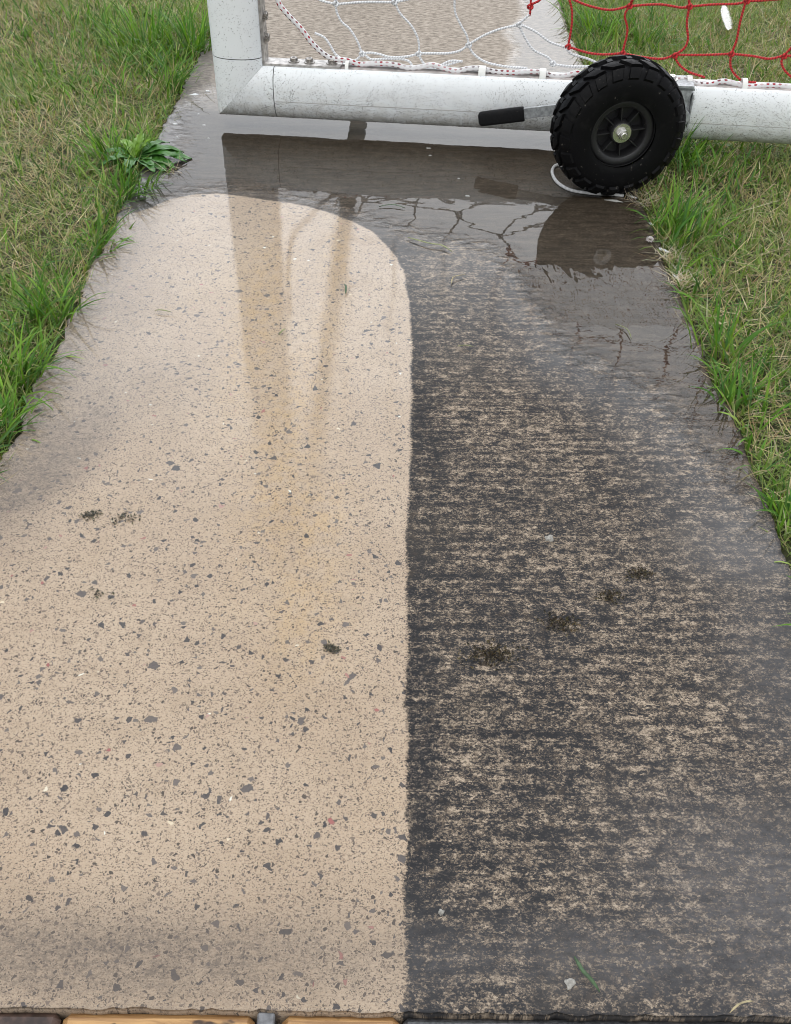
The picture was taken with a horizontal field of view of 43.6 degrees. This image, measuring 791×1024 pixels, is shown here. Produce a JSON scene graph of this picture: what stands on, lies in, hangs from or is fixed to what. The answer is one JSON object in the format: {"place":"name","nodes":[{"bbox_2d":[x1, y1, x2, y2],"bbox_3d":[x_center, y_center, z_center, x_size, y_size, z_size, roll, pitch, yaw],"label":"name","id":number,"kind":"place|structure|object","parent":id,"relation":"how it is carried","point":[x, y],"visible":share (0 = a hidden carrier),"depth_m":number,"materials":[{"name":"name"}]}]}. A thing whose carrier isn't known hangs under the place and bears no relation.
{"place":"outdoors","nodes":[
{"label":"outdoors","id":0,"kind":"place"},
{"bbox_2d":[0,0,790,1023],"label":"path","id":1,"kind":"structure","parent":0,"point":[228,786],"depth_m":1.13,"materials":[{"name":"concrete"}]},
{"bbox_2d":[78,509,102,521],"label":"moss clump","id":2,"kind":"object","parent":1,"relation":"on","point":[89,514],"visible":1,"depth_m":1.24,"materials":[{"name":"green plant"}]},
{"bbox_2d":[88,588,113,598],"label":"moss clump","id":3,"kind":"object","parent":1,"relation":"on","point":[99,593],"visible":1,"depth_m":1.14,"materials":[{"name":"green plant"}]},
{"bbox_2d":[103,508,140,525],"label":"moss clump","id":4,"kind":"object","parent":1,"relation":"on","point":[124,517],"visible":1,"depth_m":1.24,"materials":[{"name":"green plant"}]},
{"bbox_2d":[147,156,190,174],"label":"dead grass clump","id":5,"kind":"object","parent":1,"relation":"on","point":[169,166],"visible":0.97,"depth_m":2.04,"materials":[{"name":"beige plant"}]},
{"bbox_2d":[323,640,341,654],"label":"moss clump","id":6,"kind":"object","parent":1,"relation":"on","point":[331,646],"visible":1,"depth_m":1.08,"materials":[{"name":"green plant"}]},
{"bbox_2d":[407,237,451,251],"bbox_3d":[0.065,-0.490,1.805,0.099,0.003,0.011,24,47,25],"label":"straw","id":7,"kind":"object","parent":1,"relation":"on","point":[430,243],"visible":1,"depth_m":1.80,"materials":[{"name":"beige plant"}]},
{"bbox_2d":[438,909,444,915],"bbox_3d":[0.040,0.348,0.860,0.006,0.003,0.006,1,41,0],"label":"pale flake","id":8,"kind":"object","parent":1,"relation":"on","point":[440,912],"visible":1,"depth_m":0.86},
{"bbox_2d":[457,638,527,669],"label":"moss clump","id":9,"kind":"object","parent":1,"relation":"on","point":[492,651],"visible":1,"depth_m":1.08,"materials":[{"name":"green plant"}]},
{"bbox_2d":[207,0,790,195],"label":"soccer goal","id":10,"kind":"object","parent":1,"relation":"on","point":[607,122],"visible":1,"depth_m":2.07,"materials":[{"name":"white paint"}]},
{"bbox_2d":[544,535,553,541],"bbox_3d":[0.190,0.032,1.220,0.012,0.003,0.012,1,41,0],"label":"pale flake","id":11,"kind":"object","parent":1,"relation":"on","point":[549,538],"visible":1,"depth_m":1.22,"materials":[{"name":"white stone"}]},
{"bbox_2d":[536,610,588,636],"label":"moss clump","id":12,"kind":"object","parent":1,"relation":"on","point":[563,623],"visible":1,"depth_m":1.11,"materials":[{"name":"green plant"}]},
{"bbox_2d":[564,978,575,989],"bbox_3d":[0.144,0.389,0.815,0.010,0.002,0.010,1,41,0],"label":"pale flake","id":13,"kind":"object","parent":1,"relation":"on","point":[570,983],"visible":1,"depth_m":0.82,"materials":[{"name":"white stone"}]},
{"bbox_2d":[574,956,599,991],"bbox_3d":[0.157,0.382,0.817,0.005,0.003,0.034,-22,46,-24],"label":"grass clipping","id":14,"kind":"object","parent":1,"relation":"on","point":[586,974],"depth_m":0.82},
{"bbox_2d":[551,163,623,196],"bbox_3d":[0.371,-0.669,2.013,0.078,0.006,0.194,-24,47,-25],"label":"cord","id":15,"kind":"object","parent":1,"relation":"on","point":[556,181],"visible":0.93,"depth_m":1.99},
{"bbox_2d":[595,587,627,604],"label":"moss clump","id":16,"kind":"object","parent":1,"relation":"on","point":[610,593],"visible":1,"depth_m":1.15,"materials":[{"name":"green plant"}]},
{"bbox_2d":[604,199,621,201],"bbox_3d":[0.432,-0.617,1.960,0.038,0.002,0.012,10,42,11],"label":"foam bit","id":17,"kind":"object","parent":1,"relation":"on","point":[612,200],"visible":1,"depth_m":1.96,"materials":[{"name":"white"}]},
{"bbox_2d":[622,563,661,582],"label":"moss clump","id":18,"kind":"object","parent":1,"relation":"on","point":[636,572],"visible":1,"depth_m":1.17,"materials":[{"name":"green plant"}]},
{"bbox_2d":[730,1000,753,1012],"bbox_3d":[0.280,0.399,0.799,0.022,0.003,0.010,1,41,0],"label":"straw","id":19,"kind":"object","parent":1,"relation":"on","point":[737,1005],"visible":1,"depth_m":0.80,"materials":[{"name":"beige plant"}]},
{"label":"puddle","id":20,"kind":"structure","parent":1,"relation":"on","visible":0},
{"bbox_2d":[646,236,666,242],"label":"clover flower","id":21,"kind":"object","parent":20,"relation":"on","point":[651,238],"visible":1,"depth_m":1.82,"materials":[{"name":"white plant"}]},
{"bbox_2d":[0,0,790,626],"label":"lawn","id":22,"kind":"structure","parent":0,"point":[690,290],"depth_m":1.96,"materials":[{"name":"plant"}]},
{"bbox_2d":[0,360,57,450],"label":"grass tuft","id":23,"kind":"object","parent":22,"relation":"on","point":[4,414],"visible":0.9,"depth_m":1.38,"materials":[{"name":"green plant"}]},
{"bbox_2d":[0,1013,62,1023],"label":"timber board","id":24,"kind":"object","parent":22,"relation":"on","point":[29,1018],"visible":1,"depth_m":0.79,"materials":[{"name":"brown wood"}]},
{"bbox_2d":[0,307,82,391],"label":"grass tuft","id":25,"kind":"object","parent":22,"relation":"on","point":[38,369],"visible":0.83,"depth_m":1.47,"materials":[{"name":"green plant"}]},
{"bbox_2d":[2,254,104,334],"bbox_3d":[-0.557,-0.347,1.588,0.206,0.103,0.200,-18,45,-20],"label":"grass tuft","id":26,"kind":"object","parent":22,"relation":"on","point":[43,292],"visible":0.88,"depth_m":1.60,"materials":[{"name":"green plant"}]},
{"bbox_2d":[56,197,137,260],"bbox_3d":[-0.537,-0.505,1.790,0.155,0.073,0.163,1,41,0],"label":"grass tuft","id":27,"kind":"object","parent":22,"relation":"on","point":[98,231],"visible":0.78,"depth_m":1.81,"materials":[{"name":"green plant"}]},
{"bbox_2d":[60,116,157,168],"bbox_3d":[-0.607,-0.784,2.091,0.197,0.093,0.222,16,44,17],"label":"grass tuft","id":28,"kind":"object","parent":22,"relation":"on","point":[99,143],"visible":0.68,"depth_m":2.10,"materials":[{"name":"green plant"}]},
{"bbox_2d":[79,154,163,225],"bbox_3d":[-0.533,-0.637,1.930,0.181,0.086,0.203,-8,42,-9],"label":"grass tuft","id":29,"kind":"object","parent":22,"relation":"on","point":[126,191],"visible":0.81,"depth_m":1.94,"materials":[{"name":"green plant"}]},
{"bbox_2d":[93,121,158,161],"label":"grass tuft","id":30,"kind":"object","parent":22,"relation":"on","point":[144,137],"visible":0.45,"depth_m":2.12,"materials":[{"name":"green plant"}]},
{"bbox_2d":[94,161,176,196],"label":"grass tuft","id":31,"kind":"object","parent":22,"relation":"on","point":[148,179],"visible":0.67,"depth_m":1.98,"materials":[{"name":"green plant"}]},
{"bbox_2d":[69,0,208,67],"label":"grass tuft","id":32,"kind":"object","parent":22,"relation":"on","point":[157,27],"visible":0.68,"depth_m":2.68,"materials":[{"name":"green plant"}]},
{"bbox_2d":[98,130,191,173],"bbox_3d":[-0.536,-0.761,2.069,0.175,0.054,0.162,33,50,31],"label":"broadleaf weed","id":33,"kind":"object","parent":22,"relation":"on","point":[156,151],"visible":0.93,"depth_m":2.08,"materials":[{"name":"green plant"}]},
{"bbox_2d":[63,1014,254,1023],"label":"timber board","id":34,"kind":"object","parent":22,"relation":"on","point":[141,1019],"visible":1,"depth_m":0.79,"materials":[{"name":"brown wood"}]},
{"bbox_2d":[109,0,211,58],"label":"grass tuft","id":35,"kind":"object","parent":22,"relation":"on","point":[203,28],"visible":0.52,"depth_m":2.64,"materials":[{"name":"green plant"}]},
{"bbox_2d":[140,47,203,98],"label":"grass tuft","id":36,"kind":"object","parent":22,"relation":"on","point":[175,84],"visible":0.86,"depth_m":2.42,"materials":[{"name":"green plant"}]},
{"bbox_2d":[257,1012,276,1023],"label":"metal bracket","id":37,"kind":"object","parent":22,"relation":"on","point":[265,1018],"visible":1,"depth_m":0.80,"materials":[{"name":"grey metal"}]},
{"bbox_2d":[282,1016,398,1023],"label":"timber board","id":38,"kind":"object","parent":22,"relation":"on","point":[325,1020],"visible":1,"depth_m":0.80,"materials":[{"name":"brown wood"}]},
{"bbox_2d":[548,0,635,36],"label":"grass tuft","id":39,"kind":"object","parent":22,"relation":"on","point":[587,24],"visible":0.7,"depth_m":2.80,"materials":[{"name":"green plant"}]},
{"bbox_2d":[403,1018,790,1023],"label":"concrete strip","id":40,"kind":"object","parent":22,"relation":"on","point":[445,1021],"visible":1,"depth_m":0.80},
{"bbox_2d":[598,10,684,53],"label":"grass tuft","id":41,"kind":"object","parent":22,"relation":"on","point":[637,35],"visible":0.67,"depth_m":2.73,"materials":[{"name":"green plant"}]},
{"bbox_2d":[624,184,665,211],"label":"dead grass clump","id":42,"kind":"object","parent":22,"relation":"on","point":[649,199],"visible":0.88,"depth_m":1.95,"materials":[{"name":"beige plant"}]},
{"bbox_2d":[636,243,695,268],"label":"dead grass clump","id":43,"kind":"object","parent":22,"relation":"on","point":[671,255],"visible":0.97,"depth_m":1.77,"materials":[{"name":"beige plant"}]},
{"bbox_2d":[651,258,705,294],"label":"dead grass clump","id":44,"kind":"object","parent":22,"relation":"on","point":[680,278],"visible":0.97,"depth_m":1.71,"materials":[{"name":"beige plant"}]},
{"bbox_2d":[667,117,718,173],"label":"grass tuft","id":45,"kind":"object","parent":22,"relation":"on","point":[682,148],"visible":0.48,"depth_m":2.10,"materials":[{"name":"green plant"}]},
{"bbox_2d":[634,171,752,245],"bbox_3d":[0.543,-0.565,1.838,0.226,0.118,0.254,22,46,23],"label":"grass tuft","id":46,"kind":"object","parent":22,"relation":"on","point":[684,215],"visible":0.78,"depth_m":1.86,"materials":[{"name":"green plant"}]},
{"bbox_2d":[720,5,731,29],"bbox_3d":[0.937,-1.410,2.810,0.032,0.007,0.271,7,42,7],"label":"feather","id":47,"kind":"object","parent":22,"relation":"on","point":[724,11],"visible":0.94,"depth_m":2.79,"materials":[{"name":"white"}]},
{"bbox_2d":[669,277,786,367],"bbox_3d":[0.509,-0.281,1.512,0.204,0.122,0.142,14,43,15],"label":"grass tuft","id":48,"kind":"object","parent":22,"relation":"on","point":[749,339],"visible":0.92,"depth_m":1.53,"materials":[{"name":"green plant"}]},
{"bbox_2d":[692,352,774,417],"bbox_3d":[0.490,-0.188,1.439,0.111,0.080,0.119,28,48,27],"label":"grass tuft","id":49,"kind":"object","parent":22,"relation":"on","point":[730,397],"visible":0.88,"depth_m":1.45,"materials":[{"name":"green plant"}]},
{"bbox_2d":[744,473,790,529],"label":"grass tuft","id":50,"kind":"object","parent":22,"relation":"on","point":[780,509],"visible":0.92,"depth_m":1.26,"materials":[{"name":"green plant"}]}
]}

